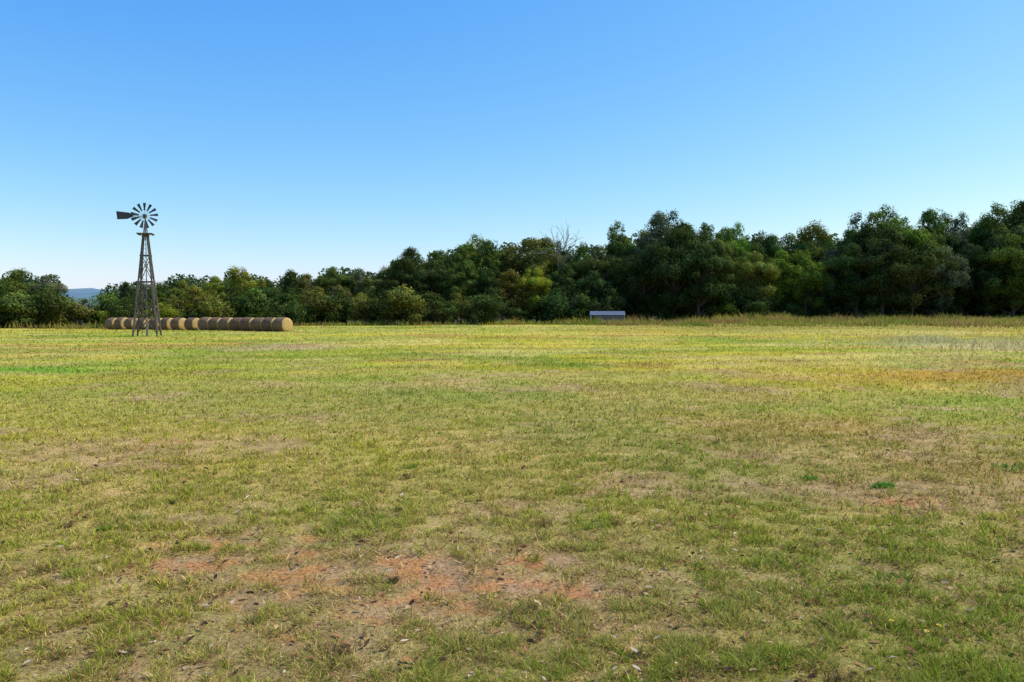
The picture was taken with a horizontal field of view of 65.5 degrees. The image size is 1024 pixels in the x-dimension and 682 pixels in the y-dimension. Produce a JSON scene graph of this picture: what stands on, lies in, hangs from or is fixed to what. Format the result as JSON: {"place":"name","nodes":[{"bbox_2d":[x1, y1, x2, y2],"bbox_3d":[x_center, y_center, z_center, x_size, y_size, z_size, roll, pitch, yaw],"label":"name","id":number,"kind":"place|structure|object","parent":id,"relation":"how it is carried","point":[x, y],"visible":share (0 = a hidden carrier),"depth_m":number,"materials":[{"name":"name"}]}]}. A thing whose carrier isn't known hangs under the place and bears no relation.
{"place":"outdoors","nodes":[
{"label":"outdoors","id":0,"kind":"place"},
{"bbox_2d":[63,288,119,298],"bbox_3d":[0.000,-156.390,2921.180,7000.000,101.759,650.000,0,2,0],"label":"distant hill","id":1,"kind":"structure","parent":0,"point":[83,293],"depth_m":2976.87,"materials":[{"name":"blue"}]},
{"bbox_2d":[0,314,1023,681],"bbox_3d":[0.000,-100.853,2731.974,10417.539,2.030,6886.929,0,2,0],"label":"field ground","id":2,"kind":"structure","parent":0,"point":[438,580],"depth_m":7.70,"materials":[{"name":"green plant"}]},
{"bbox_2d":[0,282,28,327],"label":"shrub","id":3,"kind":"object","parent":2,"relation":"on","point":[11,288],"visible":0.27,"depth_m":88.06,"materials":[{"name":"green plant"}]},
{"bbox_2d":[0,267,37,320],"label":"oak tree","id":4,"kind":"object","parent":2,"relation":"on","point":[17,274],"visible":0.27,"depth_m":133.42,"materials":[{"name":"green plant"}]},
{"bbox_2d":[0,290,47,327],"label":"shrub","id":5,"kind":"object","parent":2,"relation":"on","point":[5,305],"visible":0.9,"depth_m":86.60,"materials":[{"name":"green plant"}]},
{"bbox_2d":[7,285,72,327],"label":"shrub","id":6,"kind":"object","parent":2,"relation":"on","point":[54,306],"visible":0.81,"depth_m":87.93,"materials":[{"name":"green plant"}]},
{"bbox_2d":[29,275,69,296],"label":"oak tree","id":7,"kind":"object","parent":2,"relation":"on","point":[45,279],"visible":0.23,"depth_m":136.67,"materials":[{"name":"green plant"}]},
{"bbox_2d":[45,300,95,326],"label":"shrub","id":8,"kind":"object","parent":2,"relation":"on","point":[83,314],"visible":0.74,"depth_m":92.78,"materials":[{"name":"green plant"}]},
{"bbox_2d":[86,292,124,323],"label":"shrub","id":9,"kind":"object","parent":2,"relation":"on","point":[103,301],"visible":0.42,"depth_m":94.30,"materials":[{"name":"green plant"}]},
{"bbox_2d":[107,295,146,317],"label":"shrub","id":10,"kind":"object","parent":2,"relation":"on","point":[116,310],"visible":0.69,"depth_m":89.20,"materials":[{"name":"green plant"}]},
{"bbox_2d":[116,203,161,336],"bbox_3d":[-25.664,-4.818,54.729,2.757,9.221,1.684,-1,2,-14],"label":"windmill","id":11,"kind":"object","parent":2,"relation":"on","point":[124,215],"visible":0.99,"depth_m":54.53,"materials":[{"name":"grey metal"}]},
{"bbox_2d":[143,281,170,310],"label":"oak tree","id":12,"kind":"object","parent":2,"relation":"on","point":[162,288],"visible":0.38,"depth_m":148.56,"materials":[{"name":"green plant"}]},
{"bbox_2d":[137,301,182,318],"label":"shrub","id":13,"kind":"object","parent":2,"relation":"on","point":[164,312],"visible":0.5,"depth_m":90.56,"materials":[{"name":"green plant"}]},
{"bbox_2d":[165,280,200,306],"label":"oak tree","id":14,"kind":"object","parent":2,"relation":"on","point":[177,292],"visible":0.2,"depth_m":144.06,"materials":[{"name":"green plant"}]},
{"bbox_2d":[160,284,225,317],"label":"shrub","id":15,"kind":"object","parent":2,"relation":"on","point":[179,304],"visible":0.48,"depth_m":95.14,"materials":[{"name":"green plant"}]},
{"bbox_2d":[197,275,225,317],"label":"oak tree","id":16,"kind":"object","parent":2,"relation":"on","point":[214,280],"visible":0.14,"depth_m":141.70,"materials":[{"name":"green plant"}]},
{"bbox_2d":[199,292,237,317],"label":"shrub","id":17,"kind":"object","parent":2,"relation":"on","point":[213,308],"visible":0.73,"depth_m":88.99,"materials":[{"name":"green plant"}]},
{"bbox_2d":[215,282,245,317],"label":"shrub","id":18,"kind":"object","parent":2,"relation":"on","point":[232,289],"visible":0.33,"depth_m":93.85,"materials":[{"name":"green plant"}]},
{"bbox_2d":[217,265,266,317],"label":"oak tree","id":19,"kind":"object","parent":2,"relation":"on","point":[234,278],"visible":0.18,"depth_m":139.26,"materials":[{"name":"green plant"}]},
{"bbox_2d":[234,285,271,317],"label":"shrub","id":20,"kind":"object","parent":2,"relation":"on","point":[253,314],"visible":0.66,"depth_m":90.87,"materials":[{"name":"green plant"}]},
{"bbox_2d":[231,286,289,317],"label":"shrub","id":21,"kind":"object","parent":2,"relation":"on","point":[265,301],"visible":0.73,"depth_m":91.65,"materials":[{"name":"green plant"}]},
{"bbox_2d":[255,279,284,313],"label":"oak tree","id":22,"kind":"object","parent":2,"relation":"on","point":[270,291],"visible":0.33,"depth_m":136.48,"materials":[{"name":"green plant"}]},
{"bbox_2d":[272,317,292,331],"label":"round hay bale","id":23,"kind":"object","parent":2,"relation":"on","point":[282,324],"visible":0.95,"depth_m":67.21},
{"bbox_2d":[272,288,298,321],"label":"oak tree","id":24,"kind":"object","parent":2,"relation":"on","point":[288,296],"visible":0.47,"depth_m":115.21,"materials":[{"name":"green plant"}]},
{"bbox_2d":[279,269,302,313],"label":"tree","id":25,"kind":"object","parent":2,"relation":"on","point":[292,279],"visible":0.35,"depth_m":141.06,"materials":[{"name":"green plant"}]},
{"bbox_2d":[278,297,318,325],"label":"shrub","id":26,"kind":"object","parent":2,"relation":"on","point":[297,315],"visible":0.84,"depth_m":97.59,"materials":[{"name":"green plant"}]},
{"bbox_2d":[293,273,324,323],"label":"oak tree","id":27,"kind":"object","parent":2,"relation":"on","point":[305,279],"visible":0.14,"depth_m":138.92,"materials":[{"name":"green plant"}]},
{"bbox_2d":[279,287,344,324],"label":"shrub","id":28,"kind":"object","parent":2,"relation":"on","point":[319,305],"visible":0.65,"depth_m":98.84,"materials":[{"name":"green plant"}]},
{"bbox_2d":[309,267,358,324],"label":"oak tree","id":29,"kind":"object","parent":2,"relation":"on","point":[321,282],"visible":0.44,"depth_m":136.68,"materials":[{"name":"green plant"}]},
{"bbox_2d":[319,286,355,323],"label":"shrub","id":30,"kind":"object","parent":2,"relation":"on","point":[334,315],"visible":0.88,"depth_m":99.96,"materials":[{"name":"green plant"}]},
{"bbox_2d":[347,294,378,324],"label":"shrub","id":31,"kind":"object","parent":2,"relation":"on","point":[358,315],"visible":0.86,"depth_m":96.67,"materials":[{"name":"green plant"}]},
{"bbox_2d":[354,265,391,320],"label":"oak tree","id":32,"kind":"object","parent":2,"relation":"on","point":[367,282],"visible":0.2,"depth_m":134.34,"materials":[{"name":"green plant"}]},
{"bbox_2d":[360,288,414,323],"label":"shrub","id":33,"kind":"object","parent":2,"relation":"on","point":[379,301],"visible":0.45,"depth_m":96.87,"materials":[{"name":"green plant"}]},
{"bbox_2d":[371,284,425,324],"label":"shrub","id":34,"kind":"object","parent":2,"relation":"on","point":[400,300],"visible":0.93,"depth_m":94.94,"materials":[{"name":"green plant"}]},
{"bbox_2d":[374,255,431,320],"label":"oak tree","id":35,"kind":"object","parent":2,"relation":"on","point":[395,278],"visible":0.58,"depth_m":108.58,"materials":[{"name":"green plant"}]},
{"bbox_2d":[396,246,425,323],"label":"oak tree","id":36,"kind":"object","parent":2,"relation":"on","point":[410,253],"visible":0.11,"depth_m":119.75,"materials":[{"name":"green plant"}]},
{"bbox_2d":[404,260,455,321],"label":"oak tree","id":37,"kind":"object","parent":2,"relation":"on","point":[428,273],"visible":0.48,"depth_m":109.41,"materials":[{"name":"green plant"}]},
{"bbox_2d":[412,249,448,322],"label":"oak tree","id":38,"kind":"object","parent":2,"relation":"on","point":[437,257],"visible":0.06,"depth_m":123.00,"materials":[{"name":"green plant"}]},
{"bbox_2d":[419,290,458,322],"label":"shrub","id":39,"kind":"object","parent":2,"relation":"on","point":[437,303],"visible":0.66,"depth_m":101.20,"materials":[{"name":"green plant"}]},
{"bbox_2d":[437,245,471,323],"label":"oak tree","id":40,"kind":"object","parent":2,"relation":"on","point":[453,262],"visible":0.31,"depth_m":118.39,"materials":[{"name":"green plant"}]},
{"bbox_2d":[431,259,480,324],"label":"oak tree","id":41,"kind":"object","parent":2,"relation":"on","point":[453,284],"visible":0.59,"depth_m":108.84,"materials":[{"name":"green plant"}]},
{"bbox_2d":[448,290,471,323],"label":"shrub","id":42,"kind":"object","parent":2,"relation":"on","point":[461,307],"visible":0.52,"depth_m":104.03,"materials":[{"name":"green plant"}]},
{"bbox_2d":[451,234,484,317],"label":"oak tree","id":43,"kind":"object","parent":2,"relation":"on","point":[468,246],"visible":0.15,"depth_m":123.96,"materials":[{"name":"green plant"}]},
{"bbox_2d":[459,293,503,324],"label":"shrub","id":44,"kind":"object","parent":2,"relation":"on","point":[474,313],"visible":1,"depth_m":97.56,"materials":[{"name":"green plant"}]},
{"bbox_2d":[464,240,503,321],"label":"oak tree","id":45,"kind":"object","parent":2,"relation":"on","point":[488,247],"visible":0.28,"depth_m":121.95,"materials":[{"name":"green plant"}]},
{"bbox_2d":[472,264,499,300],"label":"oak tree","id":46,"kind":"object","parent":2,"relation":"on","point":[486,280],"visible":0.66,"depth_m":107.74,"materials":[{"name":"green plant"}]},
{"bbox_2d":[478,285,519,320],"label":"shrub","id":47,"kind":"object","parent":2,"relation":"on","point":[505,307],"visible":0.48,"depth_m":103.68,"materials":[{"name":"green plant"}]},
{"bbox_2d":[0,214,1009,319],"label":"distant trees","id":48,"kind":"object","parent":2,"relation":"on","point":[190,280],"visible":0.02,"depth_m":173.82,"materials":[{"name":"green plant"}]},
{"bbox_2d":[486,269,535,320],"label":"oak tree","id":49,"kind":"object","parent":2,"relation":"on","point":[512,290],"visible":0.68,"depth_m":107.84,"materials":[{"name":"green plant"}]},
{"bbox_2d":[0,310,1023,352],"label":"tall grass","id":50,"kind":"structure","parent":2,"relation":"on","point":[782,320],"depth_m":87.49,"materials":[{"name":"plant"}]},
{"bbox_2d":[0,367,1023,681],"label":"fallen leaves","id":51,"kind":"object","parent":2,"relation":"on","point":[726,669],"visible":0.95,"depth_m":4.64,"materials":[{"name":"brown plant"}]},
{"bbox_2d":[493,237,553,282],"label":"hackberry tree","id":52,"kind":"object","parent":2,"relation":"on","point":[516,262],"visible":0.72,"depth_m":121.85,"materials":[{"name":"green plant"}]},
{"bbox_2d":[517,268,561,321],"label":"oak tree","id":53,"kind":"object","parent":2,"relation":"on","point":[536,280],"visible":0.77,"depth_m":107.21,"materials":[{"name":"green plant"}]},
{"bbox_2d":[515,235,572,321],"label":"oak tree","id":54,"kind":"object","parent":2,"relation":"on","point":[551,261],"visible":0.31,"depth_m":120.71,"materials":[{"name":"green plant"}]},
{"bbox_2d":[542,262,577,309],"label":"oak tree","id":55,"kind":"object","parent":2,"relation":"on","point":[563,276],"visible":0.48,"depth_m":108.54,"materials":[{"name":"green plant"}]},
{"bbox_2d":[534,286,593,322],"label":"shrub","id":56,"kind":"object","parent":2,"relation":"on","point":[573,313],"visible":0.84,"depth_m":102.63,"materials":[{"name":"green plant"}]},
{"bbox_2d":[562,286,591,319],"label":"shrub","id":57,"kind":"object","parent":2,"relation":"on","point":[572,298],"visible":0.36,"depth_m":106.83,"materials":[{"name":"green plant"}]},
{"bbox_2d":[533,222,625,277],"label":"dead tree","id":58,"kind":"object","parent":2,"relation":"on","point":[565,245],"visible":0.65,"depth_m":116.23,"materials":[{"name":"grey wood"}]},
{"bbox_2d":[567,241,597,319],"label":"oak tree","id":59,"kind":"object","parent":2,"relation":"on","point":[581,251],"visible":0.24,"depth_m":122.59,"materials":[{"name":"green plant"}]},
{"bbox_2d":[575,270,613,318],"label":"oak tree","id":60,"kind":"object","parent":2,"relation":"on","point":[587,282],"visible":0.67,"depth_m":107.80,"materials":[{"name":"green plant"}]},
{"bbox_2d":[573,244,627,296],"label":"oak tree","id":61,"kind":"object","parent":2,"relation":"on","point":[584,265],"visible":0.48,"depth_m":116.19,"materials":[{"name":"green plant"}]},
{"bbox_2d":[585,287,626,315],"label":"shrub","id":62,"kind":"object","parent":2,"relation":"on","point":[611,303],"visible":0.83,"depth_m":103.73,"materials":[{"name":"green plant"}]},
{"bbox_2d":[590,311,624,323],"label":"metal shed","id":63,"kind":"structure","parent":2,"relation":"on","point":[608,315],"depth_m":98.96,"materials":[{"name":"metal"}]},
{"bbox_2d":[599,257,638,316],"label":"cedar tree","id":64,"kind":"object","parent":2,"relation":"on","point":[615,271],"visible":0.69,"depth_m":109.02,"materials":[{"name":"green plant"}]},
{"bbox_2d":[604,220,638,302],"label":"oak tree","id":65,"kind":"object","parent":2,"relation":"on","point":[614,247],"visible":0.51,"depth_m":118.52,"materials":[{"name":"green plant"}]},
{"bbox_2d":[615,242,664,318],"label":"oak tree","id":66,"kind":"object","parent":2,"relation":"on","point":[637,282],"visible":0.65,"depth_m":107.78,"materials":[{"name":"green plant"}]},
{"bbox_2d":[629,208,672,318],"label":"oak tree","id":67,"kind":"object","parent":2,"relation":"on","point":[657,220],"visible":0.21,"depth_m":115.71,"materials":[{"name":"green plant"}]},
{"bbox_2d":[656,293,681,319],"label":"shrub","id":68,"kind":"object","parent":2,"relation":"on","point":[668,310],"visible":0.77,"depth_m":107.68,"materials":[{"name":"green plant"}]},
{"bbox_2d":[629,227,714,319],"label":"oak tree","id":69,"kind":"object","parent":2,"relation":"on","point":[665,266],"visible":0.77,"depth_m":106.16,"materials":[{"name":"green plant"}]},
{"bbox_2d":[661,208,704,286],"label":"oak tree","id":70,"kind":"object","parent":2,"relation":"on","point":[685,227],"visible":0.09,"depth_m":115.70,"materials":[{"name":"green plant"}]},
{"bbox_2d":[668,243,738,317],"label":"oak tree","id":71,"kind":"object","parent":2,"relation":"on","point":[711,288],"visible":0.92,"depth_m":105.19,"materials":[{"name":"green plant"}]},
{"bbox_2d":[676,222,734,318],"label":"oak tree","id":72,"kind":"object","parent":2,"relation":"on","point":[720,247],"visible":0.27,"depth_m":113.78,"materials":[{"name":"green plant"}]},
{"bbox_2d":[705,226,739,276],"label":"oak tree","id":73,"kind":"object","parent":2,"relation":"on","point":[720,237],"visible":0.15,"depth_m":120.93,"materials":[{"name":"green plant"}]},
{"bbox_2d":[707,253,739,312],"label":"cedar tree","id":74,"kind":"object","parent":2,"relation":"on","point":[729,279],"visible":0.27,"depth_m":108.99,"materials":[{"name":"green plant"}]},
{"bbox_2d":[719,221,750,317],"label":"oak tree","id":75,"kind":"object","parent":2,"relation":"on","point":[741,245],"visible":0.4,"depth_m":124.50,"materials":[{"name":"green plant"}]},
{"bbox_2d":[736,233,769,304],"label":"oak tree","id":76,"kind":"object","parent":2,"relation":"on","point":[755,247],"visible":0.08,"depth_m":133.64,"materials":[{"name":"green plant"}]},
{"bbox_2d":[730,250,780,307],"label":"oak tree","id":77,"kind":"object","parent":2,"relation":"on","point":[744,268],"visible":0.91,"depth_m":108.79,"materials":[{"name":"green plant"}]},
{"bbox_2d":[739,295,773,319],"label":"shrub","id":78,"kind":"object","parent":2,"relation":"on","point":[757,305],"visible":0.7,"depth_m":105.95,"materials":[{"name":"green plant"}]},
{"bbox_2d":[736,287,779,318],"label":"shrub","id":79,"kind":"object","parent":2,"relation":"on","point":[775,303],"visible":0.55,"depth_m":107.41,"materials":[{"name":"green plant"}]},
{"bbox_2d":[757,249,804,316],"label":"oak tree","id":80,"kind":"object","parent":2,"relation":"on","point":[782,257],"visible":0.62,"depth_m":110.77,"materials":[{"name":"green plant"}]},
{"bbox_2d":[763,233,801,307],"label":"oak tree","id":81,"kind":"object","parent":2,"relation":"on","point":[771,242],"visible":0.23,"depth_m":137.81,"materials":[{"name":"green plant"}]},
{"bbox_2d":[776,233,824,306],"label":"oak tree","id":82,"kind":"object","parent":2,"relation":"on","point":[789,240],"visible":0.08,"depth_m":139.01,"materials":[{"name":"green plant"}]},
{"bbox_2d":[775,249,836,317],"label":"oak tree","id":83,"kind":"object","parent":2,"relation":"on","point":[812,275],"visible":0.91,"depth_m":109.31,"materials":[{"name":"green plant"}]},
{"bbox_2d":[786,219,841,308],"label":"oak tree","id":84,"kind":"object","parent":2,"relation":"on","point":[821,233],"visible":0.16,"depth_m":138.64,"materials":[{"name":"green plant"}]},
{"bbox_2d":[814,246,847,316],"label":"cedar tree","id":85,"kind":"object","parent":2,"relation":"on","point":[831,253],"visible":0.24,"depth_m":111.22,"materials":[{"name":"green plant"}]},
{"bbox_2d":[822,242,891,317],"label":"oak tree","id":86,"kind":"object","parent":2,"relation":"on","point":[843,288],"visible":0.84,"depth_m":106.48,"materials":[{"name":"green plant"}]},
{"bbox_2d":[838,210,883,306],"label":"oak tree","id":87,"kind":"object","parent":2,"relation":"on","point":[866,231],"visible":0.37,"depth_m":111.26,"materials":[{"name":"green plant"}]},
{"bbox_2d":[845,293,887,316],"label":"shrub","id":88,"kind":"object","parent":2,"relation":"on","point":[867,309],"visible":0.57,"depth_m":106.55,"materials":[{"name":"green plant"}]},
{"bbox_2d":[846,226,919,317],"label":"oak tree","id":89,"kind":"object","parent":2,"relation":"on","point":[890,234],"visible":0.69,"depth_m":104.96,"materials":[{"name":"green plant"}]},
{"bbox_2d":[862,203,911,254],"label":"oak tree","id":90,"kind":"object","parent":2,"relation":"on","point":[874,217],"visible":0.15,"depth_m":112.75,"materials":[{"name":"green plant"}]},
{"bbox_2d":[873,286,912,318],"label":"shrub","id":91,"kind":"object","parent":2,"relation":"on","point":[892,311],"visible":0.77,"depth_m":105.90,"materials":[{"name":"green plant"}]},
{"bbox_2d":[863,215,931,314],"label":"oak tree","id":92,"kind":"object","parent":2,"relation":"on","point":[907,232],"visible":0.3,"depth_m":107.83,"materials":[{"name":"green plant"}]},
{"bbox_2d":[879,227,959,316],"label":"oak tree","id":93,"kind":"object","parent":2,"relation":"on","point":[916,292],"visible":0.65,"depth_m":105.56,"materials":[{"name":"green plant"}]},
{"bbox_2d":[904,207,953,316],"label":"oak tree","id":94,"kind":"object","parent":2,"relation":"on","point":[928,216],"visible":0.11,"depth_m":111.42,"materials":[{"name":"green plant"}]},
{"bbox_2d":[909,290,953,317],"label":"shrub","id":95,"kind":"object","parent":2,"relation":"on","point":[927,309],"visible":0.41,"depth_m":108.67,"materials":[{"name":"green plant"}]},
{"bbox_2d":[916,244,973,317],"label":"hackberry tree","id":96,"kind":"object","parent":2,"relation":"on","point":[959,278],"visible":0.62,"depth_m":106.33,"materials":[{"name":"green plant"}]},
{"bbox_2d":[932,211,965,254],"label":"oak tree","id":97,"kind":"object","parent":2,"relation":"on","point":[953,242],"visible":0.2,"depth_m":118.02,"materials":[{"name":"green plant"}]},
{"bbox_2d":[945,211,971,282],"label":"oak tree","id":98,"kind":"object","parent":2,"relation":"on","point":[959,223],"visible":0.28,"depth_m":126.26,"materials":[{"name":"green plant"}]},
{"bbox_2d":[943,243,996,315],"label":"oak tree","id":99,"kind":"object","parent":2,"relation":"on","point":[961,292],"visible":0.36,"depth_m":109.72,"materials":[{"name":"green plant"}]},
{"bbox_2d":[951,235,1016,318],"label":"oak tree","id":100,"kind":"object","parent":2,"relation":"on","point":[979,274],"visible":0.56,"depth_m":108.61,"materials":[{"name":"green plant"}]},
{"bbox_2d":[965,201,1013,310],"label":"oak tree","id":101,"kind":"object","parent":2,"relation":"on","point":[984,223],"visible":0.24,"depth_m":116.87,"materials":[{"name":"green plant"}]},
{"bbox_2d":[974,233,1023,316],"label":"oak tree","id":102,"kind":"object","parent":2,"relation":"on","point":[1012,252],"visible":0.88,"depth_m":106.61,"materials":[{"name":"green plant"}]},
{"bbox_2d":[974,207,1023,306],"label":"oak tree","id":103,"kind":"object","parent":2,"relation":"on","point":[1019,229],"visible":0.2,"depth_m":113.64,"materials":[{"name":"green plant"}]},
{"bbox_2d":[1005,198,1023,289],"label":"oak tree","id":104,"kind":"object","parent":2,"relation":"on","point":[1021,206],"visible":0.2,"depth_m":114.06,"materials":[{"name":"green plant"}]},
{"bbox_2d":[0,0,1023,288],"label":"sky","id":105,"kind":"structure","parent":0,"point":[268,138],"materials":[{"name":"blue"}]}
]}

